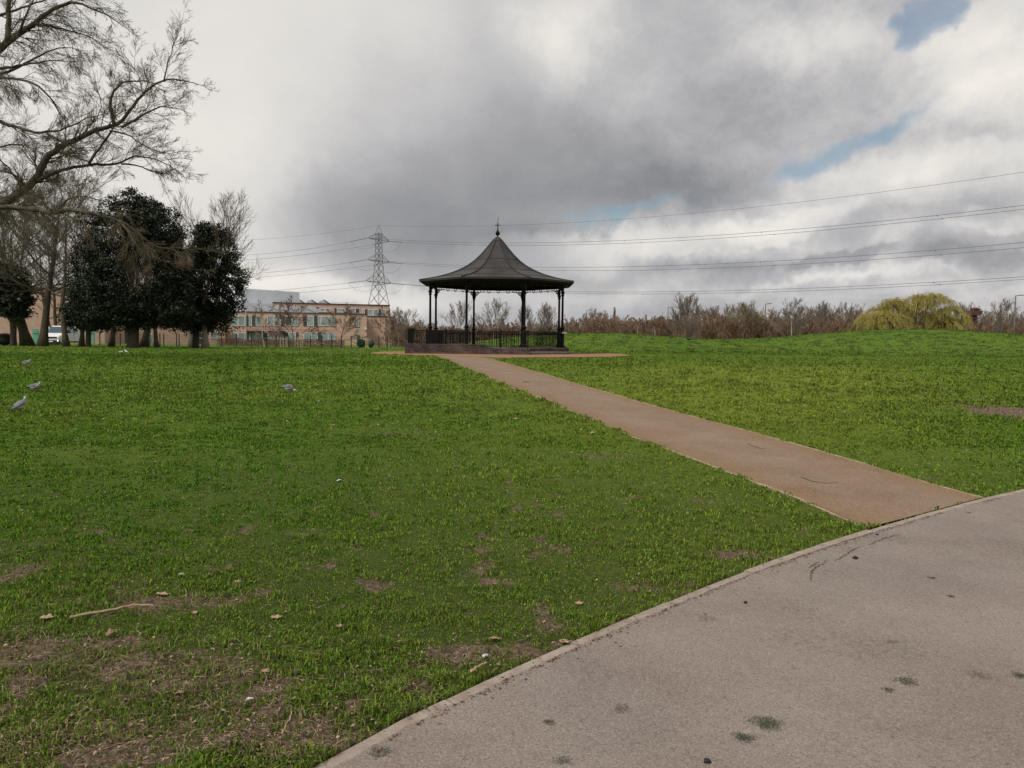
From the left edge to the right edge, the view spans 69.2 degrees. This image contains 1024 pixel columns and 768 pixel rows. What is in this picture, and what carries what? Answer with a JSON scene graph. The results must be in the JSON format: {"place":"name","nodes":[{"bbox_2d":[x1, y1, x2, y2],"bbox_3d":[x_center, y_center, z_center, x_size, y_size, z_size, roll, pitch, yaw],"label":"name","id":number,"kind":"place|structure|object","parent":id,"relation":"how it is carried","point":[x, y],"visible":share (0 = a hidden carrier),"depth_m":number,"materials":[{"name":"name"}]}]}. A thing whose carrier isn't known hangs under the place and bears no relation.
{"place":"outdoors","nodes":[
{"label":"outdoors","id":0,"kind":"place"},
{"bbox_2d":[49,345,337,348],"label":"park road","id":1,"kind":"structure","parent":0,"point":[232,347],"depth_m":71.73,"materials":[{"name":"grey asphalt"}]},
{"bbox_2d":[0,328,1023,767],"bbox_3d":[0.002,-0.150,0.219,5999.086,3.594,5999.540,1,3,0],"label":"ground","id":2,"kind":"structure","parent":0,"point":[448,651],"depth_m":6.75,"materials":[{"name":"green plant"}]},
{"bbox_2d":[0,333,15,344],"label":"round bush","id":3,"kind":"object","parent":2,"relation":"on","point":[4,338],"visible":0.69,"depth_m":65.46,"materials":[{"name":"green plant"}]},
{"bbox_2d":[9,396,26,411],"bbox_3d":[-9.220,0.377,13.862,0.163,0.304,0.361,2,4,28],"label":"wood pigeon","id":4,"kind":"object","parent":2,"relation":"on","point":[20,403],"visible":0.96,"depth_m":13.85,"materials":[{"name":"grey"}]},
{"bbox_2d":[0,255,38,345],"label":"evergreen tree","id":5,"kind":"object","parent":2,"relation":"on","point":[15,305],"visible":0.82,"depth_m":63.28,"materials":[{"name":"green plant"}]},
{"bbox_2d":[20,359,30,363],"bbox_3d":[-16.447,-0.722,25.122,0.434,0.256,0.182,1,3,5],"label":"wood pigeon","id":6,"kind":"object","parent":2,"relation":"on","point":[26,361],"visible":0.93,"depth_m":25.07,"materials":[{"name":"grey"}]},
{"bbox_2d":[26,381,41,391],"bbox_3d":[-11.132,0.062,17.306,0.420,0.248,0.176,1,3,8],"label":"wood pigeon","id":7,"kind":"object","parent":2,"relation":"on","point":[34,386],"visible":1,"depth_m":17.26,"materials":[{"name":"grey"}]},
{"bbox_2d":[0,179,73,345],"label":"bare tree","id":8,"kind":"object","parent":2,"relation":"on","point":[40,281],"visible":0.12,"depth_m":68.67,"materials":[{"name":"brown plant"}]},
{"bbox_2d":[0,164,90,345],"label":"bare tree","id":9,"kind":"object","parent":2,"relation":"on","point":[25,338],"visible":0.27,"depth_m":65.00,"materials":[{"name":"brown plant"}]},
{"bbox_2d":[39,614,56,618],"bbox_3d":[-2.598,1.303,4.157,0.084,0.012,0.052,-1,9,-17],"label":"fallen leaf","id":10,"kind":"object","parent":2,"relation":"on","point":[47,616],"visible":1,"depth_m":4.16,"materials":[{"name":"beige plant"}]},
{"bbox_2d":[5,203,94,344],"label":"bare tree","id":11,"kind":"object","parent":2,"relation":"on","point":[55,315],"visible":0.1,"depth_m":91.20,"materials":[{"name":"brown plant"}]},
{"bbox_2d":[0,287,108,343],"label":"brick hall","id":12,"kind":"structure","parent":2,"relation":"on","point":[33,323],"depth_m":117.97,"materials":[{"name":"brown brick"}]},
{"bbox_2d":[33,329,37,342],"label":"door","id":13,"kind":"structure","parent":12,"relation":"in","point":[35,331],"depth_m":117.95,"materials":[{"name":"green"}]},
{"bbox_2d":[91,332,93,342],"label":"door","id":14,"kind":"structure","parent":12,"relation":"in","point":[92,334],"depth_m":121.11,"materials":[{"name":"green"}]},
{"bbox_2d":[0,146,123,345],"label":"bare tree","id":15,"kind":"object","parent":2,"relation":"on","point":[43,339],"visible":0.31,"depth_m":63.02,"materials":[{"name":"brown plant"}]},
{"bbox_2d":[0,154,125,346],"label":"bare tree","id":16,"kind":"object","parent":2,"relation":"on","point":[65,340],"visible":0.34,"depth_m":61.56,"materials":[{"name":"brown plant"}]},
{"bbox_2d":[48,326,85,344],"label":"crew cab van","id":17,"kind":"object","parent":2,"relation":"on","point":[55,334],"visible":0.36,"depth_m":80.42,"materials":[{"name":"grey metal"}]},
{"bbox_2d":[17,178,116,345],"bbox_3d":[-38.233,-10.472,64.941,8.471,14.859,10.640,-2,4,-35],"label":"bare tree","id":18,"kind":"object","parent":2,"relation":"on","point":[82,333],"visible":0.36,"depth_m":63.12,"materials":[{"name":"brown plant"}]},
{"bbox_2d":[57,281,117,346],"bbox_3d":[-36.482,-6.857,63.786,5.164,7.702,3.826,1,3,0],"label":"evergreen tree","id":19,"kind":"object","parent":2,"relation":"on","point":[80,328],"visible":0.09,"depth_m":63.35,"materials":[{"name":"green plant"}]},
{"bbox_2d":[46,207,143,346],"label":"bare tree","id":20,"kind":"object","parent":2,"relation":"on","point":[112,342],"visible":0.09,"depth_m":67.69,"materials":[{"name":"brown plant"}]},
{"bbox_2d":[105,628,116,635],"bbox_3d":[-2.113,1.308,3.921,0.042,0.026,0.068,7,15,20],"label":"leaf","id":21,"kind":"object","parent":2,"relation":"on","point":[109,632],"visible":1,"depth_m":3.92,"materials":[{"name":"beige plant"}]},
{"bbox_2d":[70,604,153,617],"bbox_3d":[-2.286,1.293,4.250,0.425,0.023,0.046,-2,4,-33],"label":"stick","id":22,"kind":"object","parent":2,"relation":"on","point":[87,613],"visible":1,"depth_m":4.24,"materials":[{"name":"brown wood"}]},
{"bbox_2d":[0,0,227,293],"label":"bare tree","id":23,"kind":"object","parent":2,"relation":"on","point":[18,193],"visible":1,"depth_m":29.64,"materials":[{"name":"brown plant"}]},
{"bbox_2d":[56,186,201,347],"bbox_3d":[-29.684,-8.938,57.581,9.490,12.666,8.578,-2,4,-38],"label":"evergreen tree","id":24,"kind":"object","parent":2,"relation":"on","point":[129,308],"visible":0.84,"depth_m":56.53,"materials":[{"name":"green plant"}]},
{"bbox_2d":[89,237,206,346],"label":"bare tree","id":25,"kind":"object","parent":2,"relation":"on","point":[156,341],"visible":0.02,"depth_m":71.59,"materials":[{"name":"brown plant"}]},
{"bbox_2d":[118,219,211,346],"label":"bare tree","id":26,"kind":"object","parent":2,"relation":"on","point":[145,340],"visible":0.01,"depth_m":73.41,"materials":[{"name":"brown plant"}]},
{"bbox_2d":[109,324,225,343],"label":"brick annexe","id":27,"kind":"structure","parent":2,"relation":"on","point":[184,339],"depth_m":134.26,"materials":[{"name":"brown brick"}]},
{"bbox_2d":[210,332,217,337],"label":"window","id":28,"kind":"structure","parent":27,"relation":"in","point":[211,336],"depth_m":138.80,"materials":[{"name":"grey glass"}]},
{"bbox_2d":[140,207,204,346],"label":"bare tree","id":29,"kind":"object","parent":2,"relation":"on","point":[189,344],"visible":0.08,"depth_m":77.61,"materials":[{"name":"brown plant"}]},
{"bbox_2d":[164,219,251,347],"bbox_3d":[-25.300,-8.220,61.696,7.513,10.857,5.813,1,3,0],"label":"evergreen tree","id":30,"kind":"object","parent":2,"relation":"on","point":[218,312],"visible":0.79,"depth_m":60.83,"materials":[{"name":"green plant"}]},
{"bbox_2d":[155,182,265,347],"bbox_3d":[-25.562,-9.693,62.216,9.096,13.793,8.699,0,3,-8],"label":"bare tree","id":31,"kind":"object","parent":2,"relation":"on","point":[205,342],"visible":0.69,"depth_m":60.97,"materials":[{"name":"brown plant"}]},
{"bbox_2d":[97,333,387,347],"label":"fence","id":32,"kind":"object","parent":2,"relation":"on","point":[236,335],"visible":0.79,"depth_m":90.36,"materials":[{"name":"black metal"}]},
{"bbox_2d":[249,299,275,346],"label":"birch tree","id":33,"kind":"object","parent":2,"relation":"on","point":[258,318],"visible":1,"depth_m":93.51,"materials":[{"name":"brown plant"}]},
{"bbox_2d":[265,307,284,338],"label":"birch tree","id":34,"kind":"object","parent":2,"relation":"on","point":[276,325],"visible":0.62,"depth_m":99.81,"materials":[{"name":"brown plant"}]},
{"bbox_2d":[216,338,344,346],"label":"hedge","id":35,"kind":"object","parent":2,"relation":"on","point":[290,343],"visible":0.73,"depth_m":98.72,"materials":[{"name":"green plant"}]},
{"bbox_2d":[281,711,291,732],"bbox_3d":[-0.915,1.377,3.020,0.012,0.014,0.171,0,3,-3],"label":"stick","id":36,"kind":"object","parent":2,"relation":"on","point":[286,724],"visible":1,"depth_m":3.00,"materials":[{"name":"brown wood"}]},
{"bbox_2d":[278,384,296,391],"bbox_3d":[-5.414,0.102,17.938,0.459,0.194,0.186,1,3,6],"label":"wood pigeon","id":37,"kind":"object","parent":2,"relation":"on","point":[288,387],"visible":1,"depth_m":17.89,"materials":[{"name":"grey"}]},
{"bbox_2d":[269,295,321,346],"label":"bare tree","id":38,"kind":"object","parent":2,"relation":"on","point":[288,313],"visible":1,"depth_m":94.28,"materials":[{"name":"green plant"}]},
{"bbox_2d":[225,288,394,344],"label":"school building","id":39,"kind":"structure","parent":2,"relation":"on","point":[318,313],"depth_m":151.04,"materials":[{"name":"brown brick"}]},
{"bbox_2d":[232,316,237,325],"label":"window","id":40,"kind":"structure","parent":39,"relation":"in","point":[236,321],"depth_m":145.00,"materials":[{"name":"grey"}]},
{"bbox_2d":[239,316,244,325],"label":"window","id":41,"kind":"structure","parent":39,"relation":"in","point":[241,318],"depth_m":145.36,"materials":[{"name":"grey"}]},
{"bbox_2d":[239,333,244,340],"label":"window","id":42,"kind":"structure","parent":39,"relation":"in","point":[240,337],"depth_m":145.54,"materials":[{"name":"grey glass"}]},
{"bbox_2d":[256,316,261,325],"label":"window","id":43,"kind":"structure","parent":39,"relation":"in","point":[257,323],"depth_m":146.25,"materials":[{"name":"grey"}]},
{"bbox_2d":[256,333,261,339],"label":"window","id":44,"kind":"structure","parent":39,"relation":"in","point":[258,336],"depth_m":146.46,"materials":[{"name":"grey glass"}]},
{"bbox_2d":[267,316,273,325],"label":"window","id":45,"kind":"structure","parent":39,"relation":"in","point":[269,318],"depth_m":146.93,"materials":[{"name":"grey"}]},
{"bbox_2d":[285,316,291,325],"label":"window","id":46,"kind":"structure","parent":39,"relation":"in","point":[289,323],"depth_m":147.94,"materials":[{"name":"grey glass"}]},
{"bbox_2d":[289,333,295,340],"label":"window","id":47,"kind":"structure","parent":39,"relation":"in","point":[294,334],"depth_m":148.32,"materials":[{"name":"grey glass"}]},
{"bbox_2d":[304,333,309,340],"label":"window","id":48,"kind":"structure","parent":39,"relation":"in","point":[306,335],"depth_m":149.13,"materials":[{"name":"grey glass"}]},
{"bbox_2d":[307,316,313,325],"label":"window","id":49,"kind":"structure","parent":39,"relation":"in","point":[309,323],"depth_m":149.21,"materials":[{"name":"grey glass"}]},
{"bbox_2d":[311,333,317,340],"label":"window","id":50,"kind":"structure","parent":39,"relation":"in","point":[314,336],"depth_m":149.61,"materials":[{"name":"grey glass"}]},
{"bbox_2d":[321,316,327,325],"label":"window","id":51,"kind":"structure","parent":39,"relation":"in","point":[323,318],"depth_m":149.97,"materials":[{"name":"grey glass"}]},
{"bbox_2d":[322,333,327,340],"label":"window","id":52,"kind":"structure","parent":39,"relation":"in","point":[326,335],"depth_m":150.23,"materials":[{"name":"grey glass"}]},
{"bbox_2d":[329,333,334,340],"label":"window","id":53,"kind":"structure","parent":39,"relation":"in","point":[333,338],"depth_m":150.67,"materials":[{"name":"grey glass"}]},
{"bbox_2d":[368,309,372,315],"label":"window","id":54,"kind":"structure","parent":39,"relation":"in","point":[370,312],"depth_m":158.52,"materials":[{"name":"grey"}]},
{"bbox_2d":[311,303,367,347],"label":"bare tree","id":55,"kind":"object","parent":2,"relation":"on","point":[352,318],"visible":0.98,"depth_m":95.64,"materials":[{"name":"brown plant"}]},
{"bbox_2d":[356,339,366,346],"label":"green bush","id":56,"kind":"object","parent":2,"relation":"on","point":[361,343],"visible":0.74,"depth_m":96.44,"materials":[{"name":"green plant"}]},
{"bbox_2d":[349,226,403,315],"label":"electricity pylon","id":57,"kind":"object","parent":2,"relation":"on","point":[378,257],"visible":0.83,"depth_m":287.23,"materials":[{"name":"metal"}]},
{"bbox_2d":[19,172,1021,240],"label":"power line","id":58,"kind":"object","parent":57,"relation":"attached to","point":[644,217],"visible":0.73,"depth_m":219.48,"materials":[{"name":"grey metal"}]},
{"bbox_2d":[19,242,1023,273],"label":"power line","id":59,"kind":"object","parent":57,"relation":"attached to","point":[677,265],"visible":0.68,"depth_m":199.50,"materials":[{"name":"grey metal"}]},
{"bbox_2d":[34,247,1023,277],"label":"power line","id":60,"kind":"object","parent":57,"relation":"attached to","point":[675,269],"visible":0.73,"depth_m":221.71,"materials":[{"name":"grey metal"}]},
{"bbox_2d":[238,209,1022,260],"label":"power line","id":61,"kind":"object","parent":57,"relation":"attached to","point":[679,240],"visible":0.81,"depth_m":218.44,"materials":[{"name":"grey metal"}]},
{"bbox_2d":[240,279,1023,296],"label":"power line","id":62,"kind":"object","parent":57,"relation":"attached to","point":[744,292],"visible":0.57,"depth_m":203.37,"materials":[{"name":"grey metal"}]},
{"bbox_2d":[253,205,1023,254],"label":"power line","id":63,"kind":"object","parent":57,"relation":"attached to","point":[683,237],"visible":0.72,"depth_m":201.09,"materials":[{"name":"grey metal"}]},
{"bbox_2d":[274,277,1015,291],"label":"power line","id":64,"kind":"object","parent":57,"relation":"attached to","point":[732,290],"visible":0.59,"depth_m":190.49,"materials":[{"name":"grey metal"}]},
{"bbox_2d":[367,305,403,347],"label":"bare tree","id":65,"kind":"object","parent":2,"relation":"on","point":[392,323],"visible":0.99,"depth_m":98.01,"materials":[{"name":"brown plant"}]},
{"bbox_2d":[388,307,408,346],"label":"bare tree","id":66,"kind":"object","parent":2,"relation":"on","point":[403,324],"visible":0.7,"depth_m":107.23,"materials":[{"name":"brown plant"}]},
{"bbox_2d":[399,309,425,339],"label":"bare tree","id":67,"kind":"object","parent":2,"relation":"on","point":[414,324],"visible":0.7,"depth_m":117.87,"materials":[{"name":"brown plant"}]},
{"bbox_2d":[431,300,480,338],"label":"bare tree","id":68,"kind":"object","parent":2,"relation":"on","point":[460,308],"visible":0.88,"depth_m":115.42,"materials":[{"name":"brown plant"}]},
{"bbox_2d":[470,662,486,671],"bbox_3d":[-0.162,1.356,3.560,0.017,0.018,0.116,3,4,38],"label":"stick","id":69,"kind":"object","parent":2,"relation":"on","point":[475,667],"visible":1,"depth_m":3.55,"materials":[{"name":"beige wood"}]},
{"bbox_2d":[475,298,510,338],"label":"bare tree","id":70,"kind":"object","parent":2,"relation":"on","point":[505,314],"visible":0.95,"depth_m":111.95,"materials":[{"name":"brown plant"}]},
{"bbox_2d":[2,364,983,430],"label":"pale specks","id":71,"kind":"object","parent":2,"relation":"on","point":[451,386],"visible":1,"depth_m":14.31,"materials":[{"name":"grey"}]},
{"bbox_2d":[370,351,629,358],"bbox_3d":[-0.687,-1.794,46.078,16.389,0.150,19.792,1,3,0],"label":"gravel apron","id":72,"kind":"object","parent":2,"relation":"on","point":[582,355],"visible":0.44,"depth_m":42.30,"materials":[{"name":"brown gravel"}]},
{"bbox_2d":[405,223,573,354],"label":"bandstand","id":73,"kind":"structure","parent":72,"relation":"on","point":[496,264],"depth_m":47.20,"materials":[{"name":"metal"}]},
{"bbox_2d":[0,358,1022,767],"bbox_3d":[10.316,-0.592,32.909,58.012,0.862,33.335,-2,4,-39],"label":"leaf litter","id":74,"kind":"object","parent":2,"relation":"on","point":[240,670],"visible":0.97,"depth_m":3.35,"materials":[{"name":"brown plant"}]},
{"bbox_2d":[515,306,539,330],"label":"bare tree","id":75,"kind":"object","parent":2,"relation":"on","point":[527,314],"visible":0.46,"depth_m":127.63,"materials":[{"name":"brown plant"}]},
{"bbox_2d":[536,302,560,332],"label":"bare tree","id":76,"kind":"object","parent":2,"relation":"on","point":[547,317],"visible":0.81,"depth_m":123.38,"materials":[{"name":"brown plant"}]},
{"bbox_2d":[581,308,609,332],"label":"bare tree","id":77,"kind":"object","parent":2,"relation":"on","point":[595,312],"visible":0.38,"depth_m":121.02,"materials":[{"name":"brown plant"}]},
{"bbox_2d":[435,355,865,527],"bbox_3d":[-0.700,-0.091,23.249,0.477,0.910,34.515,0,3,-12],"label":"path edging","id":78,"kind":"object","parent":2,"relation":"on","point":[794,497],"visible":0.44,"depth_m":8.27,"materials":[{"name":"concrete"}]},
{"bbox_2d":[313,489,1023,767],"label":"kerb","id":79,"kind":"structure","parent":2,"relation":"on","point":[365,745],"depth_m":3.90,"materials":[{"name":"concrete"}]},
{"bbox_2d":[663,292,703,337],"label":"bare tree","id":80,"kind":"object","parent":2,"relation":"on","point":[686,306],"visible":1,"depth_m":105.74,"materials":[{"name":"brown plant"}]},
{"bbox_2d":[384,314,1023,346],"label":"scrub thicket","id":81,"kind":"object","parent":2,"relation":"on","point":[609,326],"visible":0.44,"depth_m":114.68,"materials":[{"name":"brown plant"}]},
{"bbox_2d":[384,301,1023,339],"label":"bare woodland","id":82,"kind":"object","parent":2,"relation":"on","point":[729,312],"visible":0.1,"depth_m":130.44,"materials":[{"name":"brown plant"}]},
{"bbox_2d":[706,305,735,337],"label":"bare tree","id":83,"kind":"object","parent":2,"relation":"on","point":[715,308],"visible":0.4,"depth_m":124.81,"materials":[{"name":"brown plant"}]},
{"bbox_2d":[485,357,983,499],"bbox_3d":[1.571,-0.025,22.519,0.475,0.882,30.433,0,3,-12],"label":"path edging","id":84,"kind":"object","parent":2,"relation":"on","point":[775,438],"visible":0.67,"depth_m":11.06,"materials":[{"name":"concrete"}]},
{"bbox_2d":[717,300,776,337],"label":"bare tree","id":85,"kind":"object","parent":2,"relation":"on","point":[752,313],"visible":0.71,"depth_m":116.55,"materials":[{"name":"brown plant"}]},
{"bbox_2d":[765,297,814,335],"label":"birch tree","id":86,"kind":"object","parent":2,"relation":"on","point":[797,321],"visible":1,"depth_m":104.64,"materials":[{"name":"brown plant"}]},
{"bbox_2d":[809,301,836,323],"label":"bare tree","id":87,"kind":"object","parent":2,"relation":"on","point":[823,308],"visible":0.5,"depth_m":122.57,"materials":[{"name":"brown plant"}]},
{"bbox_2d":[831,301,862,322],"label":"bare tree","id":88,"kind":"object","parent":2,"relation":"on","point":[851,311],"visible":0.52,"depth_m":126.81,"materials":[{"name":"brown plant"}]},
{"bbox_2d":[847,292,974,330],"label":"weeping willow","id":89,"kind":"object","parent":2,"relation":"on","point":[882,318],"visible":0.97,"depth_m":102.29,"materials":[{"name":"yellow plant"}]},
{"bbox_2d":[953,302,979,323],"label":"bare tree","id":90,"kind":"object","parent":2,"relation":"on","point":[966,309],"visible":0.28,"depth_m":129.12,"materials":[{"name":"brown plant"}]},
{"bbox_2d":[966,307,982,329],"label":"rusty sculpture","id":91,"kind":"object","parent":2,"relation":"on","point":[974,312],"visible":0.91,"depth_m":117.14,"materials":[{"name":"brown metal"}]},
{"bbox_2d":[992,304,1002,332],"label":"poplar tree","id":92,"kind":"object","parent":2,"relation":"on","point":[999,322],"visible":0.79,"depth_m":111.37,"materials":[{"name":"brown plant"}]},
{"bbox_2d":[978,298,1023,329],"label":"bare tree","id":93,"kind":"object","parent":2,"relation":"on","point":[1008,306],"visible":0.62,"depth_m":127.59,"materials":[{"name":"brown plant"}]},
{"bbox_2d":[1013,295,1023,332],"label":"street lamp","id":94,"kind":"object","parent":2,"relation":"on","point":[1015,310],"visible":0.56,"depth_m":114.44,"materials":[{"name":"grey metal"}]},
{"bbox_2d":[0,0,1023,330],"label":"sky","id":95,"kind":"structure","parent":0,"point":[398,116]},
{"bbox_2d":[335,492,1023,767],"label":"wide path","id":96,"kind":"structure","parent":0,"point":[684,685],"depth_m":3.55,"materials":[{"name":"grey asphalt"}]},
{"bbox_2d":[367,743,398,759],"bbox_3d":[-0.499,1.428,2.888,0.130,0.011,0.118,1,3,0],"label":"moss patch","id":97,"kind":"object","parent":96,"relation":"on","point":[379,750],"visible":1,"depth_m":2.89,"materials":[{"name":"green plant"}]},
{"bbox_2d":[552,755,573,766],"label":"moss patch","id":98,"kind":"object","parent":96,"relation":"on","point":[563,760],"visible":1,"depth_m":2.83,"materials":[{"name":"green plant"}]},
{"bbox_2d":[381,498,999,740],"bbox_3d":[12.195,0.971,10.684,29.669,0.283,1.959,-1,4,-28],"label":"kerb debris","id":99,"kind":"object","parent":96,"relation":"on","point":[641,623],"visible":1,"depth_m":4.19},
{"bbox_2d":[731,731,756,744],"bbox_3d":[0.940,1.435,3.022,0.107,0.010,0.096,-2,4,-38],"label":"moss patch","id":100,"kind":"object","parent":96,"relation":"on","point":[745,738],"visible":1,"depth_m":3.02,"materials":[{"name":"green plant"}]},
{"bbox_2d":[742,715,784,730],"bbox_3d":[1.076,1.431,3.122,0.187,0.010,0.152,1,3,0],"label":"moss patch","id":101,"kind":"object","parent":96,"relation":"on","point":[769,723],"visible":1,"depth_m":3.13,"materials":[{"name":"green plant"}]},
{"bbox_2d":[887,676,919,685],"bbox_3d":[1.883,1.414,3.547,0.124,0.009,0.135,-2,4,-36],"label":"moss patch","id":102,"kind":"object","parent":96,"relation":"on","point":[907,681],"visible":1,"depth_m":3.54,"materials":[{"name":"green plant"}]},
{"bbox_2d":[962,668,992,679],"bbox_3d":[2.279,1.415,3.619,0.149,0.011,0.134,1,3,0],"label":"moss patch","id":103,"kind":"object","parent":96,"relation":"on","point":[978,674],"visible":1,"depth_m":3.61,"materials":[{"name":"green plant"}]},
{"bbox_2d":[704,758,710,762],"bbox_3d":[0.747,1.439,2.838,0.032,0.015,0.026,1,3,0],"label":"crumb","id":104,"kind":"object","parent":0,"point":[707,760],"visible":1,"depth_m":2.83,"materials":[{"name":"black"}]},
{"bbox_2d":[440,356,981,526],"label":"gravel path","id":105,"kind":"structure","parent":0,"point":[855,491],"depth_m":10.09,"materials":[{"name":"brown gravel"}]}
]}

